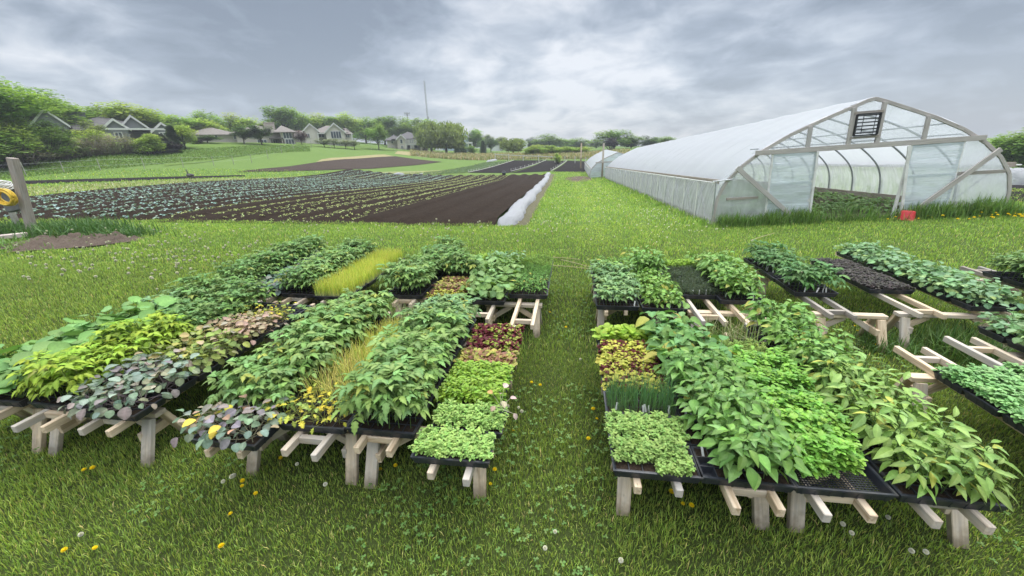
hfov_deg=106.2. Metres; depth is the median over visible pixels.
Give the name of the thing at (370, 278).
seedling tray
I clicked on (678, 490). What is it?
tray rack
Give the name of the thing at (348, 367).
seedling tray
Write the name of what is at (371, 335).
seedling tray
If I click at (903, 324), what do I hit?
sawhorse
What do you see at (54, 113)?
tree
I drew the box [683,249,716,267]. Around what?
seedling tray
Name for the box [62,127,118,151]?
shrub
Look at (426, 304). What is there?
seedling tray
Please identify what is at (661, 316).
seedling tray
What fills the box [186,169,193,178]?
bird
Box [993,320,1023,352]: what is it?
seedling tray
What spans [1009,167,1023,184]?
tunnel
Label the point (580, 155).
wooden stake
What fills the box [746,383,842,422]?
seedling tray
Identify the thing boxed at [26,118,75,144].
tree
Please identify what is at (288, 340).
seedling tray
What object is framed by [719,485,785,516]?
tray rack
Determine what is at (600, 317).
sawhorse
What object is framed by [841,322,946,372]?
grass tussock
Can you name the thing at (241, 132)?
tree
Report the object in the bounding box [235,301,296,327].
seedling tray
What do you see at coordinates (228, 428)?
seedling tray
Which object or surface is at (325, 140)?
tree
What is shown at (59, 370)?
seedling tray
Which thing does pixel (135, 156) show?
rough grass
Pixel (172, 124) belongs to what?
tree
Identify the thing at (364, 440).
tray rack
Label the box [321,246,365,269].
seedling tray
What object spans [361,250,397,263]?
seedling tray
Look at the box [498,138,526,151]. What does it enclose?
shrub
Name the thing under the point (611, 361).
seedling tray
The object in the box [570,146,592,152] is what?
shrub
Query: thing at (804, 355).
seedling tray
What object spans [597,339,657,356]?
seedling tray
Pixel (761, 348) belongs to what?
seedling tray
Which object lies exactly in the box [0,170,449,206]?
cabbage rows
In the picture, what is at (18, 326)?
grass
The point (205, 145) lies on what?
house lawn
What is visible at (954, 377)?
seedling tray
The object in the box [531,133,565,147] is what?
tree
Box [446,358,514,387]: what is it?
seedling tray
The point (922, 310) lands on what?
tray rack
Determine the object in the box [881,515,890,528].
dandelion clock
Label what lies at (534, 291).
seedling tray
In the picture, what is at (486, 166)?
stake fence
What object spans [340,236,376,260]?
seedling tray
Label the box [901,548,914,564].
dandelion clock
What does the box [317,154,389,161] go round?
pale field
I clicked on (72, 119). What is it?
tree
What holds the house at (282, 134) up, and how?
on the lawn at (272, 160)
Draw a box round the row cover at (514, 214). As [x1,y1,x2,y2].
[497,172,550,225]
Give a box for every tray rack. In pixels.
[0,404,30,419]
[11,300,278,432]
[77,303,315,437]
[204,313,391,458]
[250,295,281,302]
[280,297,312,304]
[281,314,408,461]
[353,435,402,457]
[392,299,419,307]
[427,325,515,486]
[471,304,496,323]
[510,298,539,329]
[603,310,627,315]
[631,478,683,497]
[684,299,727,325]
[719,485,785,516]
[724,332,877,523]
[725,304,765,322]
[744,323,995,534]
[796,296,857,319]
[810,263,947,319]
[835,253,1010,316]
[893,346,1023,435]
[942,336,1023,367]
[959,266,1023,289]
[980,333,1023,353]
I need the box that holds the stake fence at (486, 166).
[468,160,512,171]
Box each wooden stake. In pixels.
[580,143,581,167]
[601,143,604,177]
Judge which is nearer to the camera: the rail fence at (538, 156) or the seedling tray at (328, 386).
the seedling tray at (328, 386)
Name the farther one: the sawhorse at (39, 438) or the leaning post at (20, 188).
the leaning post at (20, 188)
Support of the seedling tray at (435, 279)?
on the tray rack at (408, 301)
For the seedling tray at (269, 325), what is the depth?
4.14 m
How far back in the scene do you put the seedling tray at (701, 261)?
5.34 m
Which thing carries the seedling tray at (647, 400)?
on the tray rack at (678, 490)
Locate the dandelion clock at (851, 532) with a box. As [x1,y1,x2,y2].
[849,530,854,549]
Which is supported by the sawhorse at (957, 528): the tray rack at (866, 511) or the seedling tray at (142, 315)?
the tray rack at (866, 511)
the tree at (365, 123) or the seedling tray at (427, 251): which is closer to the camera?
the seedling tray at (427, 251)
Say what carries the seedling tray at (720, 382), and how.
on the tray rack at (729, 493)
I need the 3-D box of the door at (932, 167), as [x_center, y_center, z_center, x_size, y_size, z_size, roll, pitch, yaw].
[11.138,-2.871,10.323,1.310,1.909,0.073,-1,18,9]
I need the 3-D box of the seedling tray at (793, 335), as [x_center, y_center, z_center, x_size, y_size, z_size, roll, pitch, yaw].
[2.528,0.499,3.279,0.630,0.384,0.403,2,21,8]
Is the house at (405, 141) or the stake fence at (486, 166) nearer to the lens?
the stake fence at (486, 166)
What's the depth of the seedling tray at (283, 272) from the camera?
5.76 m
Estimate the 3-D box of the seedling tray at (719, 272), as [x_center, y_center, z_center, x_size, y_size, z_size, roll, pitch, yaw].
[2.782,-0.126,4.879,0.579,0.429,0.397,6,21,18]
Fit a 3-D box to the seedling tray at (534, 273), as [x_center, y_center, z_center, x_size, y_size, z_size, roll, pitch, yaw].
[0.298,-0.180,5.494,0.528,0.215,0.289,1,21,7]
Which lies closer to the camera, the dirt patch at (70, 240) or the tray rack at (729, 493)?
the tray rack at (729, 493)
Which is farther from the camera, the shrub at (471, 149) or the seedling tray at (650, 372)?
the shrub at (471, 149)
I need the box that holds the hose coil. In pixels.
[0,188,17,205]
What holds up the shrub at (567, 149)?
on the lawn at (272, 160)
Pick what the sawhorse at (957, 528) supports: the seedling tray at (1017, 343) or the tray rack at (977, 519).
the tray rack at (977, 519)
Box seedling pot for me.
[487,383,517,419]
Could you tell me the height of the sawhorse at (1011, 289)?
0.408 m
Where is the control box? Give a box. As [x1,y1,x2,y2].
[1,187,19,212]
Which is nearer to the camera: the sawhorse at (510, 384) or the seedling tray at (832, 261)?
the sawhorse at (510, 384)
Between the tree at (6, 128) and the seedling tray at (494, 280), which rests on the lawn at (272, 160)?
the tree at (6, 128)
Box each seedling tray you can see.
[0,329,97,385]
[0,341,71,406]
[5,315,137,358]
[5,347,113,410]
[56,337,154,386]
[57,366,172,421]
[64,308,156,350]
[82,318,180,369]
[91,349,211,399]
[93,296,194,340]
[129,309,196,354]
[131,291,186,314]
[134,337,237,380]
[153,282,212,302]
[155,303,221,340]
[164,325,250,364]
[170,394,292,452]
[171,270,231,306]
[174,297,242,330]
[194,317,272,353]
[200,287,260,319]
[201,356,305,418]
[209,260,263,286]
[218,276,275,310]
[225,309,287,339]
[227,257,276,282]
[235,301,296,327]
[236,342,331,396]
[241,250,285,276]
[248,276,287,296]
[256,319,348,377]
[259,247,300,270]
[261,274,293,287]
[264,304,311,317]
[265,382,355,434]
[268,241,311,266]
[269,304,368,359]
[271,266,299,278]
[272,265,322,297]
[277,240,317,260]
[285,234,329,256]
[290,258,337,286]
[292,300,378,346]
[298,359,359,403]
[299,253,341,276]
[311,274,358,300]
[313,247,354,275]
[318,341,378,382]
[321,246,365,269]
[321,297,390,334]
[327,271,367,290]
[328,350,433,438]
[334,241,371,263]
[337,264,376,286]
[338,286,398,323]
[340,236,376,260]
[341,337,381,364]
[347,258,383,280]
[353,256,388,274]
[353,336,445,408]
[358,323,399,349]
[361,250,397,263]
[363,324,454,387]
[372,247,404,262]
[375,262,431,298]
[375,315,408,335]
[378,300,422,323]
[384,320,462,373]
[387,257,439,291]
[391,307,472,358]
[398,254,441,282]
[405,299,474,344]
[407,424,495,467]
[408,251,449,279]
[418,242,455,270]
[423,243,464,257]
[424,293,482,332]
[426,288,468,303]
[430,235,468,252]
[430,281,470,291]
[431,398,508,438]
[434,374,509,405]
[437,276,475,285]
[438,250,485,277]
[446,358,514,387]
[453,346,519,368]
[459,277,515,304]
[461,253,487,258]
[465,335,522,352]
[466,272,515,295]
[469,266,521,282]
[471,323,524,338]
[476,252,528,274]
[476,260,521,279]
[484,254,523,263]
[487,249,525,259]
[509,274,548,298]
[514,271,549,287]
[515,268,550,281]
[519,256,552,269]
[519,261,552,277]
[522,254,553,264]
[585,259,636,282]
[587,267,639,292]
[590,255,623,268]
[590,258,626,276]
[591,322,652,344]
[593,285,641,310]
[594,276,642,298]
[595,351,660,373]
[596,359,685,416]
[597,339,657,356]
[599,368,669,394]
[603,409,691,445]
[608,431,703,483]
[620,245,660,270]
[627,249,666,278]
[630,267,669,283]
[632,272,671,290]
[635,275,682,300]
[635,302,714,341]
[638,286,687,312]
[640,320,722,359]
[643,335,736,376]
[656,346,753,395]
[662,264,695,274]
[663,257,694,269]
[665,269,704,280]
[669,382,788,448]
[670,275,710,286]
[672,367,759,419]
[676,282,719,299]
[680,313,766,348]
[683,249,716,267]
[690,254,726,272]
[690,414,812,492]
[696,250,740,278]
[699,254,749,285]
[708,261,753,292]
[714,267,766,304]
[717,337,771,353]
[719,344,797,376]
[728,360,820,392]
[738,293,812,338]
[739,239,792,264]
[745,247,797,270]
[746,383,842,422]
[754,250,806,275]
[754,307,824,352]
[760,407,863,455]
[762,321,861,366]
[765,273,795,281]
[772,256,833,288]
[778,264,850,296]
[781,430,898,500]
[784,336,868,384]
[801,349,903,410]
[811,257,852,267]
[819,371,941,435]
[822,262,868,273]
[832,267,882,279]
[833,241,880,258]
[840,241,900,262]
[840,399,977,476]
[845,274,899,285]
[853,248,911,267]
[856,279,915,294]
[862,252,934,273]
[863,414,1023,512]
[876,256,944,279]
[892,261,967,286]
[908,266,979,293]
[925,276,1006,301]
[931,363,1023,394]
[943,282,1023,311]
[963,381,1023,416]
[974,304,1023,342]
[982,250,1023,280]
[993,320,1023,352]
[998,405,1023,433]
[1001,361,1023,377]
[1002,253,1023,287]
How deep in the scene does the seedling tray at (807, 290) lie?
4.79 m
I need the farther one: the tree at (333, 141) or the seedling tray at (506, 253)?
the tree at (333, 141)
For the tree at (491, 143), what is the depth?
125.38 m
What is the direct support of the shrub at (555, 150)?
on the meadow
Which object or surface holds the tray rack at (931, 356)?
on the sawhorse at (914, 379)
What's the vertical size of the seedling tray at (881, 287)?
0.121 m
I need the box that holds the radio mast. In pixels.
[424,83,428,120]
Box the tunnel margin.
[513,174,555,225]
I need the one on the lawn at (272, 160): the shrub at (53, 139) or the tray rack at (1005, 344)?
the shrub at (53, 139)
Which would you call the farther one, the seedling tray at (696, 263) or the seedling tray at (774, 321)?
the seedling tray at (696, 263)
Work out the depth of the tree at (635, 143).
118.75 m
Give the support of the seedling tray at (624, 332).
on the tray rack at (678, 490)
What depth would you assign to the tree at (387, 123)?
132.72 m
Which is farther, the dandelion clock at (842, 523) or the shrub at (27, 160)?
the shrub at (27, 160)
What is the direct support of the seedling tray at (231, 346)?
on the tray rack at (119, 426)
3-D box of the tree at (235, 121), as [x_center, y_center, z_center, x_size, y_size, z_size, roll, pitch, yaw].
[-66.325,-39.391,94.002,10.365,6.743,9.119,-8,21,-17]
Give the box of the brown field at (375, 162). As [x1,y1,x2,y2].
[238,156,439,171]
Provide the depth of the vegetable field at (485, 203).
18.71 m
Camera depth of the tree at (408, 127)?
133.54 m
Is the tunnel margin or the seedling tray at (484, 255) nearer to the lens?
the seedling tray at (484, 255)
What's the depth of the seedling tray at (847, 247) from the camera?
6.29 m
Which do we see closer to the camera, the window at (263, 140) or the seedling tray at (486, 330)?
the seedling tray at (486, 330)
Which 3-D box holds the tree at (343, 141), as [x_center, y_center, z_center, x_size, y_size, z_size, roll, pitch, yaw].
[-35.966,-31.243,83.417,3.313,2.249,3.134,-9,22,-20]
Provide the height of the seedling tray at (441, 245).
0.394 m
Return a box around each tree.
[0,76,71,159]
[0,108,48,162]
[1,104,72,130]
[26,98,95,123]
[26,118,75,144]
[60,102,103,118]
[75,121,107,134]
[87,99,164,127]
[90,103,107,114]
[133,110,183,129]
[141,134,182,152]
[163,114,200,130]
[164,123,198,147]
[164,126,185,148]
[175,117,226,131]
[189,109,227,129]
[219,112,262,131]
[230,125,253,143]
[245,123,273,144]
[257,105,302,128]
[280,111,312,130]
[292,130,308,144]
[301,112,333,129]
[312,138,332,146]
[321,116,343,128]
[328,139,339,147]
[335,111,363,134]
[338,138,352,148]
[346,139,359,149]
[353,117,379,143]
[363,122,387,149]
[371,116,399,144]
[390,116,412,135]
[398,118,422,133]
[410,119,444,150]
[418,121,467,151]
[459,135,466,152]
[465,128,483,151]
[479,134,494,150]
[479,140,486,153]
[526,137,536,146]
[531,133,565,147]
[554,138,578,146]
[569,137,591,147]
[584,139,605,147]
[591,129,636,148]
[617,134,644,147]
[638,136,660,146]
[650,137,676,142]
[987,133,1021,161]
[990,127,1023,168]
[997,129,1023,167]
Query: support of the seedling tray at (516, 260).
on the tray rack at (488, 315)
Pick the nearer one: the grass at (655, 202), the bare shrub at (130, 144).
the grass at (655, 202)
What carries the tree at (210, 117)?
on the lawn at (272, 160)
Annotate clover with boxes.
[0,279,1023,575]
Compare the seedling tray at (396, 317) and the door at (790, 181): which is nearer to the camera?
the seedling tray at (396, 317)
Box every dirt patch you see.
[0,231,144,252]
[564,176,590,181]
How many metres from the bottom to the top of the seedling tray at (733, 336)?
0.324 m
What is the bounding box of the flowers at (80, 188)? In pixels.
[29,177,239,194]
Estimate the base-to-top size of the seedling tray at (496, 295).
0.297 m
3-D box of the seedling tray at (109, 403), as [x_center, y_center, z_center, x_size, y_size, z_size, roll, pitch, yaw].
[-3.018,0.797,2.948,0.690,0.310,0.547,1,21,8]
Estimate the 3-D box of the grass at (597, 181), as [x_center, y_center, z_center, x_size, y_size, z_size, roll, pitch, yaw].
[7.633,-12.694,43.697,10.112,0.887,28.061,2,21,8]
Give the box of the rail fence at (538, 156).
[495,154,554,161]
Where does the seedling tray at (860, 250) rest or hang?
on the tray rack at (1001, 313)
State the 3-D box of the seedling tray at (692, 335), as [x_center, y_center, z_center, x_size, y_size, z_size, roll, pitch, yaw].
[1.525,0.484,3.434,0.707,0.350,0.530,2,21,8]
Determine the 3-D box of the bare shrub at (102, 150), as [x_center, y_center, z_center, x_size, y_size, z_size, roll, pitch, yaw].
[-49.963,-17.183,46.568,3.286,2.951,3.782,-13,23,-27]
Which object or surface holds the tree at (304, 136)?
on the house lawn at (205, 145)
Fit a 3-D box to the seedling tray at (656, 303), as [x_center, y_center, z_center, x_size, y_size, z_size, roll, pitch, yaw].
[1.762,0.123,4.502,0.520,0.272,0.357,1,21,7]
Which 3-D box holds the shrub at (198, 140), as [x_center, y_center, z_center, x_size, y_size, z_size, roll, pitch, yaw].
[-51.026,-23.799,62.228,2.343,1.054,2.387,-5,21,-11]
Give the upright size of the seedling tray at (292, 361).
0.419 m
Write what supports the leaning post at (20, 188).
on the lawn at (272, 160)
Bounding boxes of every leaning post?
[6,157,36,229]
[9,212,18,224]
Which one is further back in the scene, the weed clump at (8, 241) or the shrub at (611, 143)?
the shrub at (611, 143)
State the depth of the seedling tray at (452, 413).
2.66 m
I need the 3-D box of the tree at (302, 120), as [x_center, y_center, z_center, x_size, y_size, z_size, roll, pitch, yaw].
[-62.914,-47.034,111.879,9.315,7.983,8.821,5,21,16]
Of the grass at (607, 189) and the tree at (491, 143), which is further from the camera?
the tree at (491, 143)
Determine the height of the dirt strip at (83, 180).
0.625 m
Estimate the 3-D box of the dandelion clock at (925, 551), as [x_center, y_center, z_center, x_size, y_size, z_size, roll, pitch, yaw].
[2.312,1.522,2.162,0.028,0.135,0.028,3,20,19]
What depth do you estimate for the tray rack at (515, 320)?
4.43 m
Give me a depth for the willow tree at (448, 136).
99.89 m
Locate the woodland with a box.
[4,107,657,147]
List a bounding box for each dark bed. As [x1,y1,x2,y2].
[469,160,542,172]
[512,160,563,172]
[554,161,584,171]
[1010,185,1023,200]
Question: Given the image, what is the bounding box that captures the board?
[0,232,28,238]
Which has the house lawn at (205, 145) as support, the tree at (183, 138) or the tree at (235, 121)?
the tree at (183, 138)
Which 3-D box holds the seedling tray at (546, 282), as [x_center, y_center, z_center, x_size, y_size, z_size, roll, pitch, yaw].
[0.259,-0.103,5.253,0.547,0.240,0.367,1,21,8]
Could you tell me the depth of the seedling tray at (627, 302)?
4.56 m
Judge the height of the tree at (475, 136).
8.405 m
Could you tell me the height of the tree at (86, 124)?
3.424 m
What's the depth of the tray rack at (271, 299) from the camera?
5.22 m
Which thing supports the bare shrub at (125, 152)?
on the lawn at (272, 160)
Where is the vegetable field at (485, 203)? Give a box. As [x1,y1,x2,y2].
[0,169,544,225]
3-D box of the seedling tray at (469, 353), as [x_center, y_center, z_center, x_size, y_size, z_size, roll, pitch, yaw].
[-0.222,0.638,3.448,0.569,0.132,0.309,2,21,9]
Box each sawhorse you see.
[15,405,90,453]
[48,407,194,466]
[246,428,380,484]
[264,330,286,347]
[303,288,367,305]
[364,426,494,498]
[395,297,457,316]
[460,342,516,389]
[485,302,541,337]
[595,301,659,326]
[610,463,769,530]
[687,310,760,327]
[753,271,797,297]
[786,472,969,548]
[803,311,888,352]
[882,373,947,412]
[886,311,1009,351]
[976,278,1023,299]
[988,352,1023,367]
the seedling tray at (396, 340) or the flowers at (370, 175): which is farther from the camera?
the flowers at (370, 175)
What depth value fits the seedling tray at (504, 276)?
5.29 m
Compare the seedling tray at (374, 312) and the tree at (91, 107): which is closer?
the seedling tray at (374, 312)
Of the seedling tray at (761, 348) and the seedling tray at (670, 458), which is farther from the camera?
the seedling tray at (761, 348)
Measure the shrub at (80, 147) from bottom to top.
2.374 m
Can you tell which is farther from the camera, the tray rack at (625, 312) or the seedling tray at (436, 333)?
the tray rack at (625, 312)
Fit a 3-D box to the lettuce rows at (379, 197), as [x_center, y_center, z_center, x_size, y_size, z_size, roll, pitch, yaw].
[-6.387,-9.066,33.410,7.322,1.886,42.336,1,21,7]
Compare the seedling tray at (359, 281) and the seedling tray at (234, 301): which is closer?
the seedling tray at (234, 301)
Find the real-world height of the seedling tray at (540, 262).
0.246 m
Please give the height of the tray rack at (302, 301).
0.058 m
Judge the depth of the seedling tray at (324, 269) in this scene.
5.38 m
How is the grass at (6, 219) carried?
on the lawn at (272, 160)
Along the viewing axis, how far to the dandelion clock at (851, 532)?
2.26 m
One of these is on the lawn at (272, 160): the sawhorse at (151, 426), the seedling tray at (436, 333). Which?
the sawhorse at (151, 426)
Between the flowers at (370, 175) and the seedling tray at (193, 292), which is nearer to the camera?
the seedling tray at (193, 292)
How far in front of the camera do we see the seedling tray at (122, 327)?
3.43 m
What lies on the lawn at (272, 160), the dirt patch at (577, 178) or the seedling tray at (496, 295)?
the dirt patch at (577, 178)
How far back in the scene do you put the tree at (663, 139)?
129.93 m
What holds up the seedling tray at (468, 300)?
on the tray rack at (364, 440)
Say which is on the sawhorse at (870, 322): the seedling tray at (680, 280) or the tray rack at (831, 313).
the tray rack at (831, 313)
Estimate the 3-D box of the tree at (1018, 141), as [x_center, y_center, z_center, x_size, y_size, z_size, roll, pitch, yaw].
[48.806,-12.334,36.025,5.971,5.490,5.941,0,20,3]
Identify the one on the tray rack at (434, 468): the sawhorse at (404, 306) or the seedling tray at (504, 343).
the seedling tray at (504, 343)
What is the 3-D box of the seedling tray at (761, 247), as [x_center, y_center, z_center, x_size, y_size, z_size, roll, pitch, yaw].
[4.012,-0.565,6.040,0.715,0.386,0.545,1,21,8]
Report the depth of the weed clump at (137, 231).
11.48 m
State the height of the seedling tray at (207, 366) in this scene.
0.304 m
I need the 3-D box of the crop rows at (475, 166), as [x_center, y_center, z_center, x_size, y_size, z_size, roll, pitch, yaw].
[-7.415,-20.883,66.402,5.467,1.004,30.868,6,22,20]
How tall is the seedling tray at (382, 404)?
0.475 m
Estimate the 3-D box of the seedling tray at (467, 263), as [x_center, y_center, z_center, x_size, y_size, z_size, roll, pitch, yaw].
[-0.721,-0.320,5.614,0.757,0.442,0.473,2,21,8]
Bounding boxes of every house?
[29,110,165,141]
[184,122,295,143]
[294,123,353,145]
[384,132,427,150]
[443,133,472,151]
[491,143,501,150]
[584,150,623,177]
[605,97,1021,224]
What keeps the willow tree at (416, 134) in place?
on the lawn at (272, 160)
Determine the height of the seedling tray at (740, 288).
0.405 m
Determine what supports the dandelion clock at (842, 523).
on the lawn at (272, 160)
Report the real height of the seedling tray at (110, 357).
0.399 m
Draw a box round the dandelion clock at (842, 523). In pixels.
[840,521,845,539]
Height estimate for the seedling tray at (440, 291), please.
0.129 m
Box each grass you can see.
[0,145,309,178]
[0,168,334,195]
[0,188,1023,225]
[0,213,1023,277]
[0,218,59,222]
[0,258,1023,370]
[0,319,64,357]
[410,148,629,159]
[540,184,653,200]
[541,171,621,186]
[714,192,1023,227]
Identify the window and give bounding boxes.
[113,132,123,138]
[257,139,266,142]
[282,133,292,138]
[285,139,294,143]
[330,131,341,138]
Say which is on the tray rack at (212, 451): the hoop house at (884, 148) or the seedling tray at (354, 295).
the seedling tray at (354, 295)
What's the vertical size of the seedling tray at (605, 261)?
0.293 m
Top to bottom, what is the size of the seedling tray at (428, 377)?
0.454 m
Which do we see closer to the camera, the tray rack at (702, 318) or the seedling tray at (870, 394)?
the seedling tray at (870, 394)
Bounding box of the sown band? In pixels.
[425,161,508,174]
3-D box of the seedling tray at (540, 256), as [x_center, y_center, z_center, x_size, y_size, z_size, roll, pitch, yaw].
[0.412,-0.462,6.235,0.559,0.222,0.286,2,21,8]
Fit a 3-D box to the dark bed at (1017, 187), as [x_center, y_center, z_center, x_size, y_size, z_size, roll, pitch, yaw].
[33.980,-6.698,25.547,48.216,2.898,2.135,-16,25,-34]
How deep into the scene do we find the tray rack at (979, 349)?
3.55 m
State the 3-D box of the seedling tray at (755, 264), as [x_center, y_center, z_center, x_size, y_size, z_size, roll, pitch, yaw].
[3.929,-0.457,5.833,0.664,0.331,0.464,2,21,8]
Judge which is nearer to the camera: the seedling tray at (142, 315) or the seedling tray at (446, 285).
the seedling tray at (142, 315)
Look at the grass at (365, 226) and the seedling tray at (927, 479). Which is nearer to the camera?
the seedling tray at (927, 479)
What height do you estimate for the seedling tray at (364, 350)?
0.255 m
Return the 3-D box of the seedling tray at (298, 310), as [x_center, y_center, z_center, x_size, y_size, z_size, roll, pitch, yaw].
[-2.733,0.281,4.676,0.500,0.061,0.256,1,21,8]
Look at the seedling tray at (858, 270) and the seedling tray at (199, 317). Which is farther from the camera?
the seedling tray at (858, 270)
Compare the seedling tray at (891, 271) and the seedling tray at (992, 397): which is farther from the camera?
the seedling tray at (891, 271)
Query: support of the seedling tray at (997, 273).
on the tray rack at (979, 270)
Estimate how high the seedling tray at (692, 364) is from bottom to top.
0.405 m
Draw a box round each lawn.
[0,138,1023,575]
[162,142,429,165]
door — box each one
[764,152,816,214]
[890,142,965,216]
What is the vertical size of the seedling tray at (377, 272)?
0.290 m
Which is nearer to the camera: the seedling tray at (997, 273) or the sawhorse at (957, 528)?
the sawhorse at (957, 528)
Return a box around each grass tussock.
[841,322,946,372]
[894,308,1017,366]
[924,324,1018,359]
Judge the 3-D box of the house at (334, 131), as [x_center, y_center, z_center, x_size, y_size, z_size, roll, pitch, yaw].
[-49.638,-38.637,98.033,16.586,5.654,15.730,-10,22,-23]
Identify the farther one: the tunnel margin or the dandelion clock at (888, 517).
the tunnel margin
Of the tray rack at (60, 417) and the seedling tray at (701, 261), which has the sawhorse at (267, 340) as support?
the tray rack at (60, 417)
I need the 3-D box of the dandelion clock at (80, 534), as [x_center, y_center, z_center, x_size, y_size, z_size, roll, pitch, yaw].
[-2.612,1.557,2.347,0.027,0.164,0.027,5,17,12]
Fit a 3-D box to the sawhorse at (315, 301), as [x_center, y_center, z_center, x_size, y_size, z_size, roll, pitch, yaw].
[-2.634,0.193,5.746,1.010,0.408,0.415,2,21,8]
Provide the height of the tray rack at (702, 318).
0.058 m
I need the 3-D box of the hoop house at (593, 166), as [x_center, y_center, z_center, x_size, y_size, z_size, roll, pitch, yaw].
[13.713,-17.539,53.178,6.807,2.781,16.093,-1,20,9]
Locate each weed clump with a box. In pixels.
[0,217,58,234]
[0,235,57,253]
[2,212,145,243]
[34,220,177,241]
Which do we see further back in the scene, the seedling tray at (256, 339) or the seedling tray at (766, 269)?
the seedling tray at (766, 269)
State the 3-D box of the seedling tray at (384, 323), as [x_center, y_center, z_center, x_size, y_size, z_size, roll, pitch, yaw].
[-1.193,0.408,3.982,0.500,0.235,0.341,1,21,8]
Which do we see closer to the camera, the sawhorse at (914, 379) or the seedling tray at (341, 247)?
the sawhorse at (914, 379)
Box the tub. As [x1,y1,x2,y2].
[897,210,915,220]
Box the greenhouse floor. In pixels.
[721,184,899,219]
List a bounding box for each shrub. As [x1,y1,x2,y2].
[0,130,44,167]
[1,146,60,166]
[8,123,81,160]
[24,147,80,159]
[45,137,95,157]
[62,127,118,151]
[69,137,105,156]
[81,133,114,155]
[89,132,128,154]
[98,133,139,153]
[111,134,141,152]
[123,133,165,154]
[162,141,183,152]
[190,137,204,143]
[197,135,223,142]
[464,145,478,152]
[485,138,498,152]
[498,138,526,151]
[520,146,538,154]
[530,144,553,152]
[546,145,563,152]
[553,153,561,163]
[558,146,578,152]
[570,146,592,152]
[602,137,618,149]
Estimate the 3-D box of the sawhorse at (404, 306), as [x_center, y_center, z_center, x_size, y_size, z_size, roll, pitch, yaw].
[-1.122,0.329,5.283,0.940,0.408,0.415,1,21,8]
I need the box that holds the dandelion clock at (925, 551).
[922,549,928,563]
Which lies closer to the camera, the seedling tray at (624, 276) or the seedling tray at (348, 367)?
the seedling tray at (348, 367)
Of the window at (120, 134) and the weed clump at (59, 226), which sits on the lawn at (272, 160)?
the weed clump at (59, 226)
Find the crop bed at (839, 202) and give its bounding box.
[721,183,900,215]
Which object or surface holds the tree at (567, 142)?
on the lawn at (272, 160)
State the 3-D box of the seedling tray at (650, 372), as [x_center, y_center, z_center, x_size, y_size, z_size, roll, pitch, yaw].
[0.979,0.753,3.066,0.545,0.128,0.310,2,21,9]
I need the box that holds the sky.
[0,0,1023,147]
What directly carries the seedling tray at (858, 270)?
on the tray rack at (922, 310)
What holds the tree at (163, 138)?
on the house lawn at (205, 145)
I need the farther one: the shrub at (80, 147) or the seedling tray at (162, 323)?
the shrub at (80, 147)
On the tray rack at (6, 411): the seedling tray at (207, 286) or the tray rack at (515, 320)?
the seedling tray at (207, 286)
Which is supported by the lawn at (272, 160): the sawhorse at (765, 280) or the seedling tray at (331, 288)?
the sawhorse at (765, 280)
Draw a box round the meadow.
[395,151,583,159]
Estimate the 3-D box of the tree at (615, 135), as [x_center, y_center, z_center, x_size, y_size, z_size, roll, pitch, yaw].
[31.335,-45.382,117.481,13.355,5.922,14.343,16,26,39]
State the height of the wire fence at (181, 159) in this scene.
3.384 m
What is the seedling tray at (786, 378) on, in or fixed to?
on the tray rack at (866, 511)
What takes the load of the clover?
on the lawn at (272, 160)
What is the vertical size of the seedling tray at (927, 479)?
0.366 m
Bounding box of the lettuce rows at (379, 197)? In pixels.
[217,174,501,220]
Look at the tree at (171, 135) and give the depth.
54.27 m
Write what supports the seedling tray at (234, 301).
on the tray rack at (60, 417)
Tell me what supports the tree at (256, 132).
on the house lawn at (205, 145)
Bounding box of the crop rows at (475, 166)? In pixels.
[415,161,507,174]
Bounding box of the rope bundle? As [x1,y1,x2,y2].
[0,180,13,189]
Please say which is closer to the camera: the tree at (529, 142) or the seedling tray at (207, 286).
the seedling tray at (207, 286)
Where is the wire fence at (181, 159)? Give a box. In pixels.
[2,141,412,175]
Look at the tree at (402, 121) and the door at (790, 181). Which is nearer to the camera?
the door at (790, 181)
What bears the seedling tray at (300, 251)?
on the tray rack
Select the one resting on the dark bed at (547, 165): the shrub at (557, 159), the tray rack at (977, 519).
the shrub at (557, 159)
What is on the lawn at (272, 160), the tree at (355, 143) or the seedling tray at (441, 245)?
the tree at (355, 143)
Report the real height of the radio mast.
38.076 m
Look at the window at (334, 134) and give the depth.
93.14 m
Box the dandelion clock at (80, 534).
[77,532,88,550]
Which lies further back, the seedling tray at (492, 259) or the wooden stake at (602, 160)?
the wooden stake at (602, 160)
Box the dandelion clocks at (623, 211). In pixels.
[544,187,726,244]
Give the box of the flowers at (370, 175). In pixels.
[240,169,449,179]
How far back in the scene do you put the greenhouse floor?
13.13 m
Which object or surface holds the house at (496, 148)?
on the lawn at (272, 160)
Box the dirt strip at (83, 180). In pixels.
[12,175,244,183]
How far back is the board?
11.27 m
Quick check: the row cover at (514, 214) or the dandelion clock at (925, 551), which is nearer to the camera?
the dandelion clock at (925, 551)
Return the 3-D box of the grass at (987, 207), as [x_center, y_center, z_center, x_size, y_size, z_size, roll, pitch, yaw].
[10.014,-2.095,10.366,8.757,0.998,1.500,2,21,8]
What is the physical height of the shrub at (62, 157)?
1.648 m
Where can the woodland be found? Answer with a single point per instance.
(355, 136)
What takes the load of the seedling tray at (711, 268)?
on the tray rack at (733, 309)

